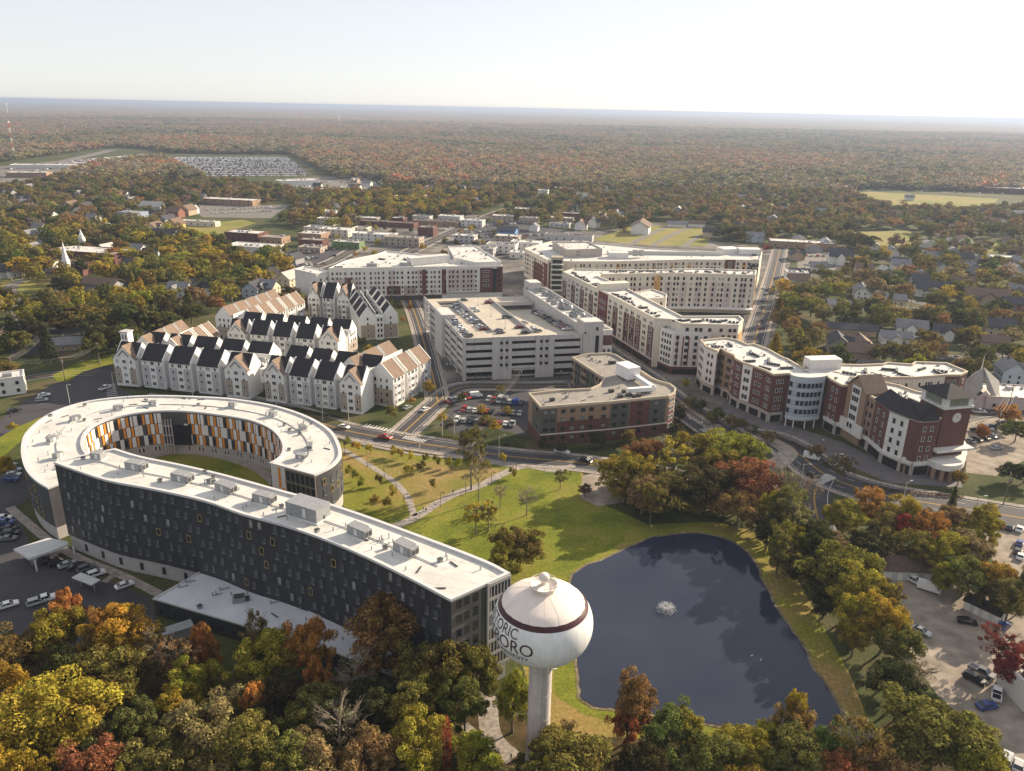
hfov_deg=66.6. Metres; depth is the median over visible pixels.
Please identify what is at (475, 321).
parked car
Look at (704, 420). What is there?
pavement
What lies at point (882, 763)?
broadleaf tree
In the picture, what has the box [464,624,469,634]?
window
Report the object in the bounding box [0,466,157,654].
parking lot
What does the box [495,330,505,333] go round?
parked car
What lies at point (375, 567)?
window
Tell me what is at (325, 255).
parking lot
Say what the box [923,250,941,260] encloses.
house
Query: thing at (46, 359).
power line
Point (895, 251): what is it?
house
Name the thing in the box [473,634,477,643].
window
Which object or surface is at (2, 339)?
broadleaf tree
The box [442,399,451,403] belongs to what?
parked car
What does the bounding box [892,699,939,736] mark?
broadleaf tree
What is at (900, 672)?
broadleaf tree
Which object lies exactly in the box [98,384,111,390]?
pickup truck
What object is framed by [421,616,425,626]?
window
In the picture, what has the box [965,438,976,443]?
parked car
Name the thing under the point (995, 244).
field
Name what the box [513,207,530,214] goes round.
shop building
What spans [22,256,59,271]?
broadleaf tree
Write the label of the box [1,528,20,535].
parked car
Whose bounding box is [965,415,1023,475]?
parking lot
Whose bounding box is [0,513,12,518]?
parked car
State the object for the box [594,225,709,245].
field
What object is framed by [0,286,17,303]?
broadleaf tree
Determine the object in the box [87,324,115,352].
broadleaf tree
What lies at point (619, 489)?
broadleaf tree
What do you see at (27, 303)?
broadleaf tree
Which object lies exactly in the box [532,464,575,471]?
path
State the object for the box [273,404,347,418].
hedge
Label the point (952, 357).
road
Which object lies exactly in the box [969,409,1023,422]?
road
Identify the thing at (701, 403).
broadleaf tree
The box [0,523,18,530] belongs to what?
parked car
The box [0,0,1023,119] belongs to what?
sky
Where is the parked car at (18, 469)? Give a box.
[7,466,22,471]
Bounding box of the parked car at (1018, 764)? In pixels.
[1011,756,1023,770]
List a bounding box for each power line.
[8,330,94,363]
[419,366,522,431]
[748,286,780,343]
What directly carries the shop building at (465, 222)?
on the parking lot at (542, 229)
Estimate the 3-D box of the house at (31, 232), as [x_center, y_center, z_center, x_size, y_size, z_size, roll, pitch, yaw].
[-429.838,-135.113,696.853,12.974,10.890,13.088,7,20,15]
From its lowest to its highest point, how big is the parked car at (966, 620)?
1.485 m
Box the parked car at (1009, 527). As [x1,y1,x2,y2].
[1005,523,1014,530]
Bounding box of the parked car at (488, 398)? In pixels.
[485,395,492,401]
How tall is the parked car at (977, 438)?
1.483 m
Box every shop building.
[0,369,26,396]
[275,178,318,185]
[297,230,330,238]
[297,244,326,252]
[298,237,328,245]
[304,225,326,230]
[317,216,337,225]
[319,226,354,236]
[323,209,337,216]
[332,239,364,248]
[352,226,370,231]
[352,230,397,241]
[357,215,380,221]
[360,219,417,227]
[383,234,423,246]
[390,216,406,220]
[412,214,432,219]
[438,214,463,220]
[454,233,477,242]
[461,218,484,226]
[462,244,497,255]
[486,241,518,253]
[492,214,514,222]
[495,233,520,241]
[510,239,541,249]
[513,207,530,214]
[519,216,538,223]
[549,221,570,227]
[550,216,573,222]
[561,211,583,218]
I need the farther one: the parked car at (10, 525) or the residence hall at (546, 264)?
the residence hall at (546, 264)
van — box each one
[469,391,482,396]
[496,394,503,402]
[501,395,508,403]
[512,397,519,404]
[803,450,819,460]
[916,577,940,593]
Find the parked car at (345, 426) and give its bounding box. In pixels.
[338,423,349,428]
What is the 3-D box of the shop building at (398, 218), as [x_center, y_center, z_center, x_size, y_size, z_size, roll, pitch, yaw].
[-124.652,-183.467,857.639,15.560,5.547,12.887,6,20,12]
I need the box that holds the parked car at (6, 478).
[2,475,20,481]
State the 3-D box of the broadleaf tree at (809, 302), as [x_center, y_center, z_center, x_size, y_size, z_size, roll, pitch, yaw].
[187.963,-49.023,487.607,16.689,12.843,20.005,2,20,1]
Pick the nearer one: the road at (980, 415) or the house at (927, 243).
the road at (980, 415)
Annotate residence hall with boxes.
[294,246,502,300]
[524,241,761,292]
[562,268,756,374]
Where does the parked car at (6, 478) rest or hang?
on the parking lot at (22, 579)
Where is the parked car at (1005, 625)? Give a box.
[996,621,1011,631]
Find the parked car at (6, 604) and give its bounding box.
[0,599,18,610]
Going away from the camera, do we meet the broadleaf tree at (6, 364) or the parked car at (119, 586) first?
the parked car at (119, 586)
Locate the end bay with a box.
[375,315,383,339]
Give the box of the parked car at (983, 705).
[974,699,998,711]
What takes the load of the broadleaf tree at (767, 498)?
on the ground at (858, 662)
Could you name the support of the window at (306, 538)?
in the dormitory
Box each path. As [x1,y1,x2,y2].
[5,506,163,595]
[102,573,118,582]
[340,438,574,467]
[342,448,416,515]
[392,467,523,527]
[461,722,510,764]
[478,696,518,759]
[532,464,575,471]
[763,437,797,468]
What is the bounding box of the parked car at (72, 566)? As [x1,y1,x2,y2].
[66,561,85,570]
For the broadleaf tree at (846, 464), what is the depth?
264.74 m
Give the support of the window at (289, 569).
in the dormitory
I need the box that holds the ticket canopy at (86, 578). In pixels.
[72,572,100,590]
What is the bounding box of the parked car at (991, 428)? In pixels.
[984,423,994,430]
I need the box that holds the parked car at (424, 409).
[420,406,430,411]
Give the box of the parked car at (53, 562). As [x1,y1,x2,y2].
[48,557,68,567]
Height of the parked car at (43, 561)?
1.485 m
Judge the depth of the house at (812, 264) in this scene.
630.47 m
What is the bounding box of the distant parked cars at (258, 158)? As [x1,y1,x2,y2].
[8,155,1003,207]
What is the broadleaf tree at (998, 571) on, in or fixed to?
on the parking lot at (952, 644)
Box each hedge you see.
[119,385,217,396]
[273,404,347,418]
[435,435,523,446]
[538,438,639,451]
[675,419,698,433]
[746,428,845,475]
[863,483,964,497]
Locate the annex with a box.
[152,572,439,704]
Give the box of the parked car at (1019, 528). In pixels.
[1015,525,1023,532]
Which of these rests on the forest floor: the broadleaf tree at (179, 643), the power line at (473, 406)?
the broadleaf tree at (179, 643)
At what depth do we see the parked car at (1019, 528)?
239.21 m
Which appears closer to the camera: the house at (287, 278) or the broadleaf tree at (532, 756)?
the broadleaf tree at (532, 756)
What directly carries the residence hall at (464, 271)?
on the town ground at (514, 277)
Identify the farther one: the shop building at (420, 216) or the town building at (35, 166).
the town building at (35, 166)
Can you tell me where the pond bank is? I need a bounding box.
[568,532,843,733]
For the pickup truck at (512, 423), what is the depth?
311.46 m
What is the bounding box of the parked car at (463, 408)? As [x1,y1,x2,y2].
[461,405,467,411]
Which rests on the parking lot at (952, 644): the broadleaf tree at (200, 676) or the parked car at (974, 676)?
the parked car at (974, 676)
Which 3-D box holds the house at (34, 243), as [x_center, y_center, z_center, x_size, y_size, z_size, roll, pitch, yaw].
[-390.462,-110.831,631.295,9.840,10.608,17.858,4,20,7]
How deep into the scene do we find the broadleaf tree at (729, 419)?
310.15 m
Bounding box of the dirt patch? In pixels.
[580,473,624,505]
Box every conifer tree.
[1,314,26,349]
[36,325,61,363]
[181,289,195,317]
[767,297,783,323]
[768,332,784,356]
[789,327,804,350]
[947,486,957,518]
[960,340,980,360]
[966,369,971,378]
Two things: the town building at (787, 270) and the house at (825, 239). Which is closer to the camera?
the town building at (787, 270)
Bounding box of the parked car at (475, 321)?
[470,319,479,323]
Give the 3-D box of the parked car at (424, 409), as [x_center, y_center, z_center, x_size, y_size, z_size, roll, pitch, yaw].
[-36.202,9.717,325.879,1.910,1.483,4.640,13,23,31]
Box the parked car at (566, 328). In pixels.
[562,326,571,330]
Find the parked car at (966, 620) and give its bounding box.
[957,615,978,626]
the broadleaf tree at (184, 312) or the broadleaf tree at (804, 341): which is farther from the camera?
the broadleaf tree at (184, 312)
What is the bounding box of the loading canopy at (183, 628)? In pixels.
[160,619,193,638]
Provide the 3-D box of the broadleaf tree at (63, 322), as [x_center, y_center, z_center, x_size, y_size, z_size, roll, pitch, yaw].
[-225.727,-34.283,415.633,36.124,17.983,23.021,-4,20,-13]
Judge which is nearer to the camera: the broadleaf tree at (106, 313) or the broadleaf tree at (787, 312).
the broadleaf tree at (106, 313)
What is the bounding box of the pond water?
[571,533,839,731]
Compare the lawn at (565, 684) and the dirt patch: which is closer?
the lawn at (565, 684)
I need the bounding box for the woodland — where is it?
[0,112,1023,507]
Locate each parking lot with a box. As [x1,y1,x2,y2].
[0,153,146,182]
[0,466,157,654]
[10,290,80,356]
[170,156,311,175]
[197,205,289,217]
[271,247,353,274]
[287,175,378,189]
[438,392,530,436]
[469,221,564,242]
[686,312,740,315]
[798,252,842,269]
[873,551,1023,768]
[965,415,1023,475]
[985,529,1023,576]
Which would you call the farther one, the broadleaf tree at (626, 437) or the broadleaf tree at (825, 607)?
the broadleaf tree at (626, 437)
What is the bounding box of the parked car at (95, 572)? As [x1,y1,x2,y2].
[85,568,106,576]
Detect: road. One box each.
[0,150,115,173]
[0,365,147,436]
[1,272,50,328]
[25,370,99,381]
[157,388,796,492]
[283,242,383,289]
[392,382,568,436]
[402,201,532,252]
[404,300,444,400]
[526,239,778,251]
[611,347,761,449]
[626,225,668,244]
[648,227,694,245]
[675,404,780,470]
[679,235,702,246]
[744,247,785,345]
[753,430,1023,526]
[784,271,1018,314]
[799,474,839,535]
[873,342,1013,359]
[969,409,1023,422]
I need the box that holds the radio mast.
[7,121,13,149]
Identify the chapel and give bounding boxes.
[964,356,998,407]
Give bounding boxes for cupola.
[119,329,133,341]
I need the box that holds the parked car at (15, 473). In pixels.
[4,471,21,475]
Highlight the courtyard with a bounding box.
[144,454,271,484]
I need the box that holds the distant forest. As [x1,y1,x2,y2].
[0,100,1023,134]
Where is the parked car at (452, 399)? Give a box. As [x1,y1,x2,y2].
[447,397,456,402]
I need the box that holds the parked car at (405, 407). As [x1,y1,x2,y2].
[402,405,412,409]
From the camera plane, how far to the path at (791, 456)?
292.23 m
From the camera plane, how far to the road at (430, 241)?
760.22 m
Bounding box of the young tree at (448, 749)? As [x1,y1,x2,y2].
[441,716,452,770]
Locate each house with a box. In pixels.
[0,188,17,197]
[0,263,24,278]
[0,327,29,340]
[16,194,30,199]
[19,241,40,247]
[23,228,40,240]
[29,222,44,231]
[38,256,59,271]
[43,210,58,215]
[44,334,86,351]
[62,199,76,205]
[70,206,84,214]
[79,276,125,290]
[84,213,101,220]
[98,241,112,246]
[117,190,129,196]
[119,257,141,265]
[129,243,150,252]
[138,200,166,212]
[141,247,159,255]
[148,209,161,215]
[148,220,163,227]
[152,227,179,234]
[157,213,176,222]
[165,205,185,217]
[165,280,191,297]
[166,216,185,228]
[181,203,197,215]
[183,202,199,212]
[186,278,214,295]
[198,193,207,200]
[240,277,267,297]
[257,277,281,292]
[275,267,295,286]
[285,251,305,264]
[312,183,323,188]
[332,202,340,209]
[348,184,361,187]
[350,177,360,182]
[361,180,372,185]
[496,225,518,233]
[529,222,539,231]
[572,203,582,211]
[574,219,587,229]
[576,192,588,198]
[588,216,599,227]
[615,208,623,215]
[629,217,652,234]
[667,221,687,227]
[673,205,681,212]
[687,220,705,227]
[702,226,719,237]
[746,231,764,242]
[767,214,776,222]
[775,276,795,291]
[787,248,805,260]
[787,273,810,284]
[789,267,810,273]
[792,234,806,239]
[804,242,823,252]
[808,260,827,270]
[819,236,834,242]
[825,298,862,311]
[825,321,878,336]
[825,330,854,352]
[826,247,853,265]
[844,341,876,360]
[849,332,872,343]
[852,281,873,299]
[853,261,874,271]
[855,358,886,363]
[869,242,880,249]
[876,264,893,277]
[877,329,913,344]
[883,292,907,306]
[887,244,902,257]
[889,258,912,271]
[892,256,908,258]
[894,318,928,337]
[904,194,914,200]
[908,273,930,282]
[911,280,952,296]
[915,267,929,273]
[920,239,936,247]
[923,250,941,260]
[929,322,963,341]
[934,260,946,272]
[947,245,959,251]
[948,275,977,285]
[955,234,973,243]
[956,251,975,262]
[960,287,1012,305]
[964,260,982,274]
[972,252,982,261]
[976,239,993,248]
[977,333,1010,348]
[979,316,1018,334]
[993,354,1023,384]
[996,217,1007,222]
[999,295,1023,311]
[1002,235,1016,243]
[1002,258,1022,266]
[1003,261,1023,276]
[1007,283,1023,293]
[1010,254,1023,261]
[1013,210,1023,213]
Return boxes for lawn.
[0,416,43,456]
[53,353,113,381]
[116,386,373,424]
[153,454,268,485]
[339,442,868,745]
[369,457,502,507]
[421,470,627,579]
[554,573,616,719]
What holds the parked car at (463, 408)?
on the parking lot at (521, 426)
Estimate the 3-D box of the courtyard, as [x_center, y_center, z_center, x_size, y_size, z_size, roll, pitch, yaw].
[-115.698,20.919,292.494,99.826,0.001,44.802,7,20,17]
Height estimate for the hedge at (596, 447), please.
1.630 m
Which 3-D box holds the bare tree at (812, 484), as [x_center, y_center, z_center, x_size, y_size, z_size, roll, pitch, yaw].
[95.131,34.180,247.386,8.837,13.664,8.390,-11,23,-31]
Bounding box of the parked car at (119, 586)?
[114,580,134,590]
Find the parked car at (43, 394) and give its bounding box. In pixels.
[38,392,50,396]
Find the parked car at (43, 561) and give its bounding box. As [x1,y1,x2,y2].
[39,556,57,565]
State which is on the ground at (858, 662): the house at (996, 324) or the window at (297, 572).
the house at (996, 324)
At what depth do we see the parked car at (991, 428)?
316.93 m
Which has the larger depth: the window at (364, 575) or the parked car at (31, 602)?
the parked car at (31, 602)
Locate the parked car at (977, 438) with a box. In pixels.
[970,436,983,441]
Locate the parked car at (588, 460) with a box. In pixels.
[579,456,592,463]
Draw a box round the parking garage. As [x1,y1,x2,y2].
[424,279,612,380]
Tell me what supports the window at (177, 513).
in the dormitory
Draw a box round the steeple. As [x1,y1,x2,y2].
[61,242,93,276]
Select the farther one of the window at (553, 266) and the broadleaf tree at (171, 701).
the window at (553, 266)
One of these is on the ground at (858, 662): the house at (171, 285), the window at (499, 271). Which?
the house at (171, 285)
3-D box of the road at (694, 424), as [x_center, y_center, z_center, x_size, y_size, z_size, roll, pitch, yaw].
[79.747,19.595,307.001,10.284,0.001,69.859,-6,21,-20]
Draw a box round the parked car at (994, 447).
[990,445,1002,449]
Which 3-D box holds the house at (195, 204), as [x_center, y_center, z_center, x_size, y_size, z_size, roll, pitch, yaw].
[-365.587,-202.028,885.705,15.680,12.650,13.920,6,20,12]
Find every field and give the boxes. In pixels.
[0,274,51,292]
[186,220,254,234]
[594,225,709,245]
[793,233,818,239]
[854,231,921,246]
[860,192,997,207]
[912,241,1023,252]
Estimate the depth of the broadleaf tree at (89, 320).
395.79 m
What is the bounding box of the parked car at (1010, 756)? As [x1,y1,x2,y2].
[1002,749,1013,767]
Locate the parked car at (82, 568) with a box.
[76,562,96,572]
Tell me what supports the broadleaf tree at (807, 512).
on the ground at (858, 662)
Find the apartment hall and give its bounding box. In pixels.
[695,337,978,481]
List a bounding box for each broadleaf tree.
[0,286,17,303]
[0,294,19,315]
[0,330,33,357]
[0,334,7,348]
[0,359,18,371]
[0,456,16,474]
[0,621,57,674]
[0,661,35,710]
[0,664,126,756]
[0,743,14,765]
[0,746,62,770]
[2,256,30,273]
[7,293,31,317]
[12,301,47,322]
[17,300,50,323]
[17,313,48,347]
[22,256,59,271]
[24,303,72,336]
[24,604,88,668]
[29,292,54,307]
[35,287,65,302]
[35,637,111,689]
[46,276,83,294]
[46,294,65,306]
[48,304,115,335]
[48,586,87,645]
[52,291,69,303]
[53,723,145,770]
[60,642,170,716]
[64,286,90,302]
[69,306,130,327]
[74,602,163,658]
[76,331,109,362]
[80,312,111,336]
[81,694,163,762]
[82,606,114,647]
[83,252,99,261]
[87,300,108,310]
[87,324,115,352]
[93,253,102,261]
[100,323,138,348]
[103,291,128,307]
[104,247,124,253]
[107,285,132,296]
[107,302,151,325]
[110,725,196,770]
[114,764,124,770]
[116,247,139,257]
[116,324,143,341]
[117,318,142,335]
[126,289,152,304]
[128,294,145,308]
[134,306,164,330]
[134,626,181,688]
[135,310,166,330]
[140,259,168,269]
[145,288,164,310]
[149,311,183,326]
[153,286,181,298]
[153,295,181,314]
[153,632,201,676]
[153,682,209,738]
[158,254,186,263]
[159,290,179,308]
[159,683,250,770]
[160,260,188,270]
[167,655,224,709]
[172,263,196,278]
[172,305,189,318]
[177,300,204,323]
[179,256,197,274]
[182,286,208,303]
[187,621,224,669]
[194,276,217,288]
[195,759,235,770]
[196,253,231,268]
[196,707,286,770]
[201,295,217,310]
[207,296,225,311]
[208,274,243,287]
[215,284,240,303]
[216,252,234,262]
[221,626,301,680]
[230,250,254,265]
[236,680,265,728]
[238,602,270,672]
[238,662,304,731]
[245,265,265,275]
[255,725,317,770]
[259,270,276,278]
[271,680,340,743]
[281,614,338,668]
[282,724,337,770]
[302,655,334,698]
[325,720,418,770]
[341,674,396,735]
[342,590,419,677]
[383,670,440,725]
[388,702,453,770]
[391,637,487,704]
[422,379,434,394]
[431,672,489,737]
[448,729,503,770]
[452,645,502,700]
[455,423,488,489]
[462,501,495,534]
[473,499,498,532]
[483,759,525,770]
[487,526,546,564]
[487,540,523,574]
[492,668,528,733]
[514,751,542,770]
[525,724,613,770]
[539,755,551,770]
[547,718,578,755]
[552,468,571,488]
[555,439,568,454]
[577,482,592,496]
[591,431,605,449]
[591,449,657,495]
[594,471,635,501]
[604,707,650,746]
[607,734,671,770]
[614,665,659,729]
[620,428,635,444]
[620,472,668,513]
[622,437,663,469]
[627,466,691,511]
[635,482,667,525]
[638,694,694,770]
[648,433,698,488]
[660,431,738,469]
[667,423,683,436]
[673,403,686,422]
[673,705,710,755]
[675,727,746,770]
[678,455,747,502]
[682,394,697,408]
[688,427,747,465]
[693,399,707,411]
[704,495,732,516]
[705,410,720,423]
[706,487,764,528]
[710,226,735,239]
[711,721,782,770]
[713,406,725,421]
[714,456,786,505]
[721,414,738,429]
[722,430,771,466]
[723,762,765,770]
[726,224,743,239]
[731,418,749,431]
[754,489,778,513]
[754,718,781,750]
[755,511,778,549]
[757,719,826,770]
[758,430,777,443]
[767,482,811,531]
[767,524,802,576]
[767,702,817,744]
[770,518,818,563]
[775,291,794,298]
[775,307,800,330]
[777,688,812,720]
[779,553,841,597]
[781,316,800,333]
[782,497,816,530]
[783,295,813,313]
[785,333,820,357]
[788,291,801,302]
[791,283,819,298]
[791,347,831,361]
[792,538,886,589]
[792,746,868,770]
[798,519,834,559]
[798,720,853,768]
[799,295,826,316]
[803,322,829,335]
[805,327,827,347]
[806,444,826,456]
[807,577,841,617]
[811,285,821,296]
[814,528,850,550]
[819,282,832,299]
[821,498,871,537]
[824,558,896,611]
[826,454,858,485]
[827,706,895,770]
[829,342,854,363]
[831,232,863,248]
[831,592,900,645]
[835,619,872,657]
[843,528,890,557]
[848,269,864,282]
[851,589,913,654]
[853,739,919,770]
[854,486,886,519]
[854,656,928,710]
[855,234,882,247]
[859,680,1008,770]
[861,269,877,285]
[863,577,907,606]
[865,505,897,544]
[867,344,889,359]
[870,306,896,328]
[872,618,928,675]
[879,493,922,528]
[882,340,906,361]
[885,526,940,565]
[889,513,913,547]
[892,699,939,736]
[893,357,933,362]
[898,339,937,359]
[903,353,926,363]
[906,508,951,551]
[915,328,945,344]
[922,288,952,304]
[922,340,949,359]
[924,530,985,568]
[926,504,978,529]
[929,305,951,322]
[929,560,957,594]
[935,554,988,596]
[936,711,1010,770]
[946,526,997,561]
[951,330,976,352]
[951,358,966,368]
[952,470,968,485]
[952,519,984,539]
[956,306,988,326]
[962,358,992,373]
[962,502,1005,546]
[967,344,997,361]
[973,560,1019,600]
[973,583,1016,611]
[974,423,991,438]
[977,621,1023,671]
[980,308,1018,318]
[986,577,1023,620]
[988,342,1015,358]
[992,641,1023,683]
[993,403,1022,420]
[995,461,1023,482]
[996,419,1023,441]
[1004,343,1023,356]
[1010,348,1023,362]
[1012,565,1023,608]
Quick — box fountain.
[657,601,674,616]
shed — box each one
[877,554,931,580]
[962,592,1005,623]
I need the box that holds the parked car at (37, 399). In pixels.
[35,397,47,401]
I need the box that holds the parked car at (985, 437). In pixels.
[979,435,991,439]
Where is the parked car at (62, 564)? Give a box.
[57,559,75,568]
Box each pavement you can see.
[148,393,759,495]
[281,241,380,289]
[386,381,569,437]
[399,208,503,253]
[401,300,449,400]
[612,344,779,452]
[673,405,783,472]
[741,248,787,346]
[757,428,1023,531]
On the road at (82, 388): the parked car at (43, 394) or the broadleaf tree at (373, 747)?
the parked car at (43, 394)
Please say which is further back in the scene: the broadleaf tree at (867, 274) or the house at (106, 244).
the house at (106, 244)
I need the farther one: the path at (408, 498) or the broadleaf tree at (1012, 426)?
the broadleaf tree at (1012, 426)
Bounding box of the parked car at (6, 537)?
[0,534,18,541]
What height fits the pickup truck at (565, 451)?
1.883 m
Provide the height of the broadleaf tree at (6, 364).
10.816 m
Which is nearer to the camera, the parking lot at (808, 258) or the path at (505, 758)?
the path at (505, 758)
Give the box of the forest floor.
[0,653,1008,770]
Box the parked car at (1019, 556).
[1016,552,1023,560]
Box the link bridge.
[260,367,265,382]
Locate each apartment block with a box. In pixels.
[112,331,281,399]
[137,320,219,346]
[215,289,305,340]
[226,311,357,355]
[262,345,386,414]
[307,281,354,319]
[343,340,430,406]
[349,285,398,339]
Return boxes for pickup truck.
[36,592,55,605]
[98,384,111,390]
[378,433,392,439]
[509,420,515,426]
[554,448,569,454]
[906,575,918,584]
[967,661,996,680]
[972,408,986,413]
[990,683,1002,702]
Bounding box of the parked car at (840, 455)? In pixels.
[835,453,848,459]
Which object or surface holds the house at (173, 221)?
on the ground at (858, 662)
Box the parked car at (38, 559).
[32,554,51,562]
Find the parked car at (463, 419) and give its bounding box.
[460,417,466,422]
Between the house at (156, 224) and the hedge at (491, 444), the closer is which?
the hedge at (491, 444)
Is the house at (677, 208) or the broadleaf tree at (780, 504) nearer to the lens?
the broadleaf tree at (780, 504)
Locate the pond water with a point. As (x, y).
(712, 634)
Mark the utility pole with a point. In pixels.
(1010, 479)
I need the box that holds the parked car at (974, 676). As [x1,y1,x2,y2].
[962,668,987,686]
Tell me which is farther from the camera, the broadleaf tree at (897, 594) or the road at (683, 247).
the road at (683, 247)
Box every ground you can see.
[0,100,1023,734]
[267,214,790,434]
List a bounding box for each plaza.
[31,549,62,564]
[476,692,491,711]
[720,401,961,487]
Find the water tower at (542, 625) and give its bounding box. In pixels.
[492,572,592,760]
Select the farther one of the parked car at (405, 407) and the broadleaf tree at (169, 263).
the broadleaf tree at (169, 263)
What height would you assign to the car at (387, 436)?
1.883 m
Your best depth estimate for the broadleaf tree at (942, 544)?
211.78 m
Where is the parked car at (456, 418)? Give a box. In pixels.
[455,415,460,421]
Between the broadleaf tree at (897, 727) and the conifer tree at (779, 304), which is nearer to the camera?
the broadleaf tree at (897, 727)
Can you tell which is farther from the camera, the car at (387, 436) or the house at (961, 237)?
the house at (961, 237)
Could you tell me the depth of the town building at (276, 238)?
706.09 m
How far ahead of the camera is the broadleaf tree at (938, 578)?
203.98 m
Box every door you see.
[891,572,898,579]
[903,573,909,580]
[969,605,974,612]
[977,609,982,616]
[987,613,992,621]
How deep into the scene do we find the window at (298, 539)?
181.57 m
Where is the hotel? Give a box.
[527,353,675,445]
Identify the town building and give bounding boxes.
[5,171,51,177]
[9,163,76,168]
[47,245,134,264]
[117,210,148,221]
[183,219,220,226]
[201,197,260,205]
[224,229,267,241]
[232,241,283,254]
[259,234,290,243]
[413,219,460,226]
[418,225,437,236]
[509,249,524,258]
[538,189,548,199]
[545,232,593,242]
[768,238,836,249]
[784,268,808,278]
[978,186,1023,193]
[979,383,1023,409]
[987,254,1013,257]
[996,657,1023,711]
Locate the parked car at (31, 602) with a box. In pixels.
[25,596,48,607]
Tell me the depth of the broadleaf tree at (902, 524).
223.00 m
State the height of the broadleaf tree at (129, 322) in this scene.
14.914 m
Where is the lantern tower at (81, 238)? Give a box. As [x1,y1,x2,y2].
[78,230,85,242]
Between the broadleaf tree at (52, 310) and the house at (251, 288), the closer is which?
the broadleaf tree at (52, 310)
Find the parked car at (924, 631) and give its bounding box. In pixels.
[911,624,932,636]
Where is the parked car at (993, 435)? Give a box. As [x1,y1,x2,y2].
[989,433,998,438]
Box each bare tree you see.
[310,686,370,768]
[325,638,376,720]
[468,451,487,501]
[493,485,507,508]
[515,486,537,515]
[767,459,807,490]
[800,471,824,506]
[902,655,941,688]
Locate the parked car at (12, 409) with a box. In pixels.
[7,407,21,412]
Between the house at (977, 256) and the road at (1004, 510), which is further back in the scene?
the house at (977, 256)
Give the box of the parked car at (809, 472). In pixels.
[806,470,821,478]
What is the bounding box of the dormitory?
[13,395,510,680]
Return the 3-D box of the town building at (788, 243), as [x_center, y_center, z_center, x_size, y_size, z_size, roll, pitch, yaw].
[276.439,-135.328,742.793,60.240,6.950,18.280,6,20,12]
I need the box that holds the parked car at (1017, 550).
[1013,547,1022,554]
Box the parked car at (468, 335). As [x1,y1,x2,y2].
[463,333,473,337]
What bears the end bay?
on the ground at (858, 662)
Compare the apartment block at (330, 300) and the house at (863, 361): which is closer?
the house at (863, 361)
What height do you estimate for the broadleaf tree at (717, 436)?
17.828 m
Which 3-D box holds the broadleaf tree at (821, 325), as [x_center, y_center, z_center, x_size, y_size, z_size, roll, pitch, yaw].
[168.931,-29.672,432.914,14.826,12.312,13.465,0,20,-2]
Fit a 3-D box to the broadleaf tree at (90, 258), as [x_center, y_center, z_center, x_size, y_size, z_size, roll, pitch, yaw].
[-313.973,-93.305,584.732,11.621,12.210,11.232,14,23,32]
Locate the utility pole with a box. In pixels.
[1003,472,1012,504]
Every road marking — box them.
[169,390,774,486]
[257,399,595,470]
[363,424,394,431]
[392,383,546,435]
[403,436,425,442]
[404,385,567,431]
[407,300,443,400]
[409,301,437,398]
[745,250,784,344]
[753,247,780,342]
[761,431,1021,526]
[773,440,1021,517]
[814,474,835,484]
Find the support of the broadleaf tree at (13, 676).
on the forest floor
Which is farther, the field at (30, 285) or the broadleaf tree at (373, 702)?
the field at (30, 285)
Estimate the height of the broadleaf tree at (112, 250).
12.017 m
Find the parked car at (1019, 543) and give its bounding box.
[1015,539,1023,547]
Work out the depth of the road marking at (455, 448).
290.48 m
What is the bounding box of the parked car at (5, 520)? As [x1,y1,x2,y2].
[0,517,15,524]
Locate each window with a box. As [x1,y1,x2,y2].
[23,462,360,625]
[248,519,252,527]
[257,521,261,530]
[259,547,263,554]
[261,535,265,543]
[264,561,268,568]
[270,537,274,545]
[272,525,276,534]
[273,563,276,571]
[275,551,279,559]
[281,528,285,536]
[283,554,287,562]
[285,542,289,550]
[288,568,291,576]
[294,545,297,553]
[296,533,300,541]
[296,570,300,579]
[298,559,302,567]
[304,535,308,544]
[306,562,310,570]
[308,550,312,558]
[311,576,314,584]
[317,553,320,562]
[319,541,323,550]
[319,579,322,588]
[320,270,500,292]
[321,567,325,576]
[327,544,331,553]
[329,570,333,579]
[331,559,335,567]
[333,585,337,594]
[340,562,343,571]
[341,588,345,597]
[342,550,346,559]
[344,577,347,586]
[345,603,349,612]
[350,553,354,563]
[352,581,355,590]
[354,569,358,578]
[356,595,359,604]
[362,572,366,581]
[365,560,369,570]
[366,587,370,596]
[373,564,377,573]
[377,579,381,589]
[386,584,389,593]
[388,571,392,581]
[397,576,400,585]
[401,592,404,601]
[409,596,413,606]
[412,583,416,593]
[413,639,417,648]
[421,588,424,598]
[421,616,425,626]
[424,604,428,614]
[425,632,429,641]
[433,609,437,619]
[436,596,440,607]
[437,625,441,635]
[456,599,461,609]
[456,613,461,624]
[456,627,461,638]
[464,595,469,605]
[464,610,469,620]
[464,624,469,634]
[473,591,478,601]
[473,605,478,615]
[473,620,477,630]
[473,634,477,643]
[525,253,758,279]
[552,265,561,268]
[552,270,561,273]
[563,277,750,356]
[698,348,963,445]

